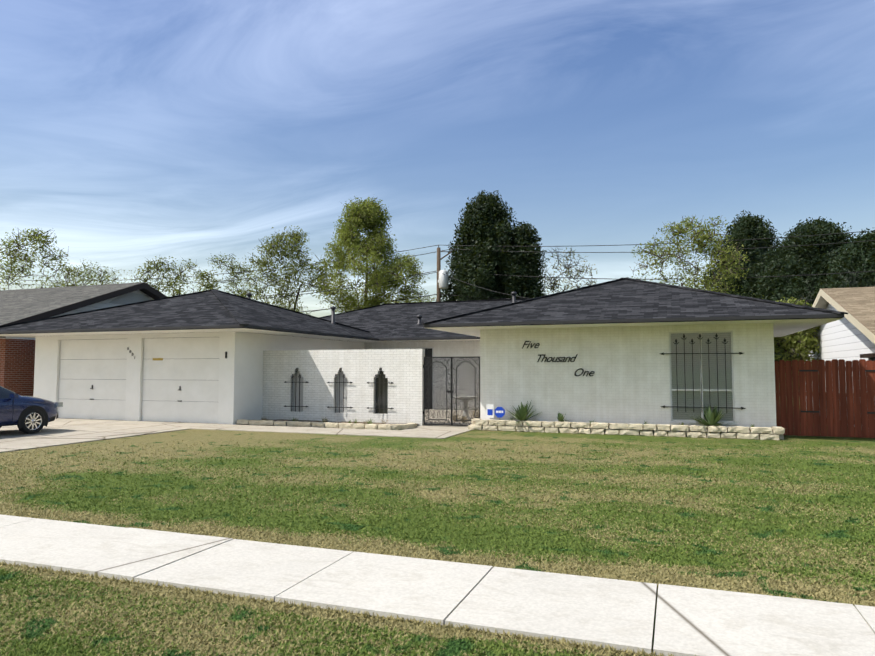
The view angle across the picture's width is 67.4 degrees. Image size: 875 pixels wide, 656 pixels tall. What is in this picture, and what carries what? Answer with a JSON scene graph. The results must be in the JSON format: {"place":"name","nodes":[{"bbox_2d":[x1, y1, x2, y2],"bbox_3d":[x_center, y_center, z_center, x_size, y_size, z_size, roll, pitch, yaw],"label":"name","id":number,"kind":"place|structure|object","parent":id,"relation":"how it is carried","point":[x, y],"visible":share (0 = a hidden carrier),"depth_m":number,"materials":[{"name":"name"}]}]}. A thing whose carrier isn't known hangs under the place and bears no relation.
{"place":"outdoors","nodes":[
{"label":"outdoors","id":0,"kind":"place"},
{"bbox_2d":[0,282,166,395],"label":"neighbour house","id":1,"kind":"structure","parent":0,"point":[17,359],"depth_m":26.29,"materials":[{"name":"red brick"}]},
{"bbox_2d":[0,418,470,452],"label":"driveway","id":2,"kind":"structure","parent":0,"point":[15,438],"depth_m":17.53,"materials":[{"name":"concrete"}]},
{"bbox_2d":[0,386,62,433],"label":"blue sedan car","id":3,"kind":"object","parent":2,"relation":"on","point":[29,414],"visible":1,"depth_m":16.45,"materials":[{"name":"blue paint"}]},
{"bbox_2d":[33,323,775,434],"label":"house walls","id":4,"kind":"structure","parent":0,"point":[628,382],"depth_m":17.87,"materials":[{"name":"white paint"}]},
{"bbox_2d":[58,337,226,422],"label":"garage doors","id":5,"kind":"structure","parent":4,"relation":"attached to","point":[180,379],"depth_m":20.77,"materials":[{"name":"paint"}]},
{"bbox_2d":[408,347,433,408],"bbox_3d":[-0.672,2.063,26.900,1.130,2.550,0.120,-1,-4,20],"label":"front door","id":6,"kind":"structure","parent":4,"relation":"attached to","point":[429,351],"depth_m":26.81,"materials":[{"name":"black metal"}]},
{"bbox_2d":[0,277,847,341],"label":"house roof","id":7,"kind":"structure","parent":4,"relation":"on","point":[627,301],"depth_m":19.68,"materials":[{"name":"black"}]},
{"bbox_2d":[246,292,516,324],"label":"roof vents","id":8,"kind":"object","parent":7,"relation":"on","point":[333,308],"visible":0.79,"depth_m":26.52,"materials":[{"name":"silver metal"}]},
{"bbox_2d":[423,357,479,425],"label":"entrance gate","id":9,"kind":"structure","parent":4,"relation":"attached to","point":[451,390],"depth_m":18.82,"materials":[{"name":"black metal"}]},
{"bbox_2d":[284,333,745,413],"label":"window grilles","id":10,"kind":"object","parent":4,"relation":"attached to","point":[663,353],"visible":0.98,"depth_m":16.63,"materials":[{"name":"black metal"}]},
{"bbox_2d":[537,354,577,361],"bbox_3d":[3.241,0.820,17.768,1.102,0.210,0.015,-1,-4,20],"label":"lettering","id":11,"kind":"object","parent":4,"relation":"attached to","point":[556,358],"visible":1,"depth_m":17.77,"materials":[{"name":"black metal"}]},
{"bbox_2d":[574,368,594,375],"bbox_3d":[3.918,1.183,17.500,0.527,0.213,0.015,-1,-4,20],"label":"lettering","id":12,"kind":"object","parent":4,"relation":"attached to","point":[584,372],"visible":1,"depth_m":17.50,"materials":[{"name":"black metal"}]},
{"bbox_2d":[669,331,736,424],"bbox_3d":[6.665,1.248,16.574,1.560,2.340,0.160,-1,-4,20],"label":"bedroom window","id":13,"kind":"structure","parent":4,"relation":"in","point":[680,379],"depth_m":16.63,"materials":[{"name":"white"}]},
{"bbox_2d":[0,387,874,655],"bbox_3d":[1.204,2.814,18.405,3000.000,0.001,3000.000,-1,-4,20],"label":"lawn ground","id":14,"kind":"structure","parent":0,"point":[200,436],"depth_m":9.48,"materials":[{"name":"green plant"}]},
{"bbox_2d":[0,227,106,289],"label":"tree","id":15,"kind":"object","parent":14,"relation":"on","point":[36,235],"visible":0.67,"depth_m":44.12,"materials":[{"name":"green plant"}]},
{"bbox_2d":[50,262,124,286],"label":"tree","id":16,"kind":"object","parent":14,"relation":"on","point":[75,269],"visible":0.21,"depth_m":53.85,"materials":[{"name":"green plant"}]},
{"bbox_2d":[124,256,196,296],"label":"oak tree","id":17,"kind":"object","parent":14,"relation":"on","point":[170,284],"visible":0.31,"depth_m":45.90,"materials":[{"name":"green plant"}]},
{"bbox_2d":[191,252,260,296],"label":"oak tree","id":18,"kind":"object","parent":14,"relation":"on","point":[231,269],"visible":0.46,"depth_m":52.70,"materials":[{"name":"green plant"}]},
{"bbox_2d":[238,225,337,314],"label":"oak tree","id":19,"kind":"object","parent":14,"relation":"on","point":[293,243],"visible":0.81,"depth_m":48.33,"materials":[{"name":"green plant"}]},
{"bbox_2d":[262,349,424,425],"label":"courtyard wall","id":20,"kind":"structure","parent":14,"relation":"on","point":[403,369],"depth_m":19.91,"materials":[{"name":"white brick"}]},
{"bbox_2d":[293,371,387,413],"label":"wall openings","id":21,"kind":"object","parent":20,"relation":"in","point":[384,387],"visible":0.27,"depth_m":20.11,"materials":[{"name":"black metal"}]},
{"bbox_2d":[304,196,429,312],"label":"tree","id":22,"kind":"object","parent":14,"relation":"on","point":[365,214],"visible":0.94,"depth_m":46.59,"materials":[{"name":"green plant"}]},
{"bbox_2d":[387,253,434,302],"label":"spring tree","id":23,"kind":"object","parent":14,"relation":"on","point":[414,274],"visible":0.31,"depth_m":58.11,"materials":[{"name":"green plant"}]},
{"bbox_2d":[437,245,451,301],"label":"utility pole","id":24,"kind":"object","parent":14,"relation":"on","point":[442,280],"visible":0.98,"depth_m":46.03,"materials":[{"name":"brown wood"}]},
{"bbox_2d":[0,230,874,311],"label":"overhead wires","id":25,"kind":"object","parent":24,"relation":"attached to","point":[537,276],"visible":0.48,"depth_m":43.09,"materials":[{"name":"black"}]},
{"bbox_2d":[436,190,523,301],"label":"cedar tree","id":26,"kind":"object","parent":14,"relation":"on","point":[486,225],"visible":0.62,"depth_m":45.74,"materials":[{"name":"green plant"}]},
{"bbox_2d":[236,418,784,439],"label":"planter stones","id":27,"kind":"object","parent":14,"relation":"on","point":[768,433],"visible":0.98,"depth_m":16.82,"materials":[{"name":"beige stone"}]},
{"bbox_2d":[261,419,772,430],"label":"planter soil","id":28,"kind":"structure","parent":27,"relation":"in","point":[348,422],"depth_m":19.72,"materials":[{"name":"brown soil"}]},
{"bbox_2d":[486,404,504,418],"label":"yard signs","id":29,"kind":"object","parent":28,"relation":"on","point":[499,411],"visible":0.9,"depth_m":17.94,"materials":[{"name":"blue plastic"}]},
{"bbox_2d":[261,400,754,426],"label":"planter plants","id":30,"kind":"object","parent":28,"relation":"in","point":[713,418],"visible":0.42,"depth_m":17.38,"materials":[{"name":"green plant"}]},
{"bbox_2d":[500,221,549,298],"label":"cedar tree","id":31,"kind":"object","parent":14,"relation":"on","point":[529,262],"visible":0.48,"depth_m":45.13,"materials":[{"name":"green plant"}]},
{"bbox_2d":[540,248,596,293],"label":"bare tree","id":32,"kind":"object","parent":14,"relation":"on","point":[554,283],"visible":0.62,"depth_m":49.63,"materials":[{"name":"green plant"}]},
{"bbox_2d":[629,215,764,298],"bbox_3d":[15.458,-1.325,39.495,7.827,10.876,8.131,-1,-4,20],"label":"spring tree","id":33,"kind":"object","parent":14,"relation":"on","point":[700,238],"visible":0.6,"depth_m":38.56,"materials":[{"name":"green plant"}]},
{"bbox_2d":[701,210,781,298],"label":"cedar tree","id":34,"kind":"object","parent":14,"relation":"on","point":[748,226],"visible":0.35,"depth_m":51.29,"materials":[{"name":"green plant"}]},
{"bbox_2d":[774,296,820,382],"bbox_3d":[12.595,1.001,23.381,2.098,4.244,2.080,-1,-4,20],"label":"tree","id":35,"kind":"object","parent":14,"relation":"on","point":[801,343],"visible":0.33,"depth_m":22.99,"materials":[{"name":"green plant"}]},
{"bbox_2d":[751,216,854,361],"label":"cedar tree","id":36,"kind":"object","parent":14,"relation":"on","point":[796,259],"visible":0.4,"depth_m":45.37,"materials":[{"name":"green plant"}]},
{"bbox_2d":[774,359,874,437],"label":"side fence","id":37,"kind":"object","parent":14,"relation":"on","point":[815,390],"visible":0.83,"depth_m":15.95,"materials":[{"name":"brown wood"}]},
{"bbox_2d":[809,228,874,304],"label":"cedar tree","id":38,"kind":"object","parent":14,"relation":"on","point":[858,257],"visible":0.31,"depth_m":40.99,"materials":[{"name":"green plant"}]},
{"bbox_2d":[0,515,874,655],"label":"pavement","id":39,"kind":"structure","parent":0,"point":[689,621],"depth_m":4.80,"materials":[{"name":"concrete"}]},
{"bbox_2d":[0,0,874,316],"label":"sky","id":40,"kind":"structure","parent":0,"point":[133,132],"materials":[{"name":"blue"}]},
{"bbox_2d":[425,409,478,426],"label":"courtyard paving","id":41,"kind":"structure","parent":0,"point":[444,414],"depth_m":22.55,"materials":[{"name":"beige stone"}]},
{"bbox_2d":[453,396,477,419],"bbox_3d":[0.906,2.563,20.980,0.800,0.760,0.788,-1,-4,20],"label":"bird bath","id":42,"kind":"object","parent":41,"relation":"on","point":[467,397],"depth_m":20.89,"materials":[{"name":"grey stone"}]},
{"bbox_2d":[522,341,539,347],"bbox_3d":[2.559,0.456,18.038,0.498,0.210,0.015,-1,-4,20],"label":"lettering","id":43,"kind":"object","parent":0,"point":[531,344],"visible":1,"depth_m":18.02,"materials":[{"name":"black metal"}]},
{"bbox_2d":[794,287,874,427],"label":"neighbour house","id":44,"kind":"structure","parent":0,"point":[850,336],"depth_m":19.40,"materials":[{"name":"white"}]},
{"bbox_2d":[860,353,874,379],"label":"window hood","id":45,"kind":"object","parent":44,"relation":"attached to","point":[870,356],"visible":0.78,"depth_m":16.68,"materials":[{"name":"brown"}]}
]}

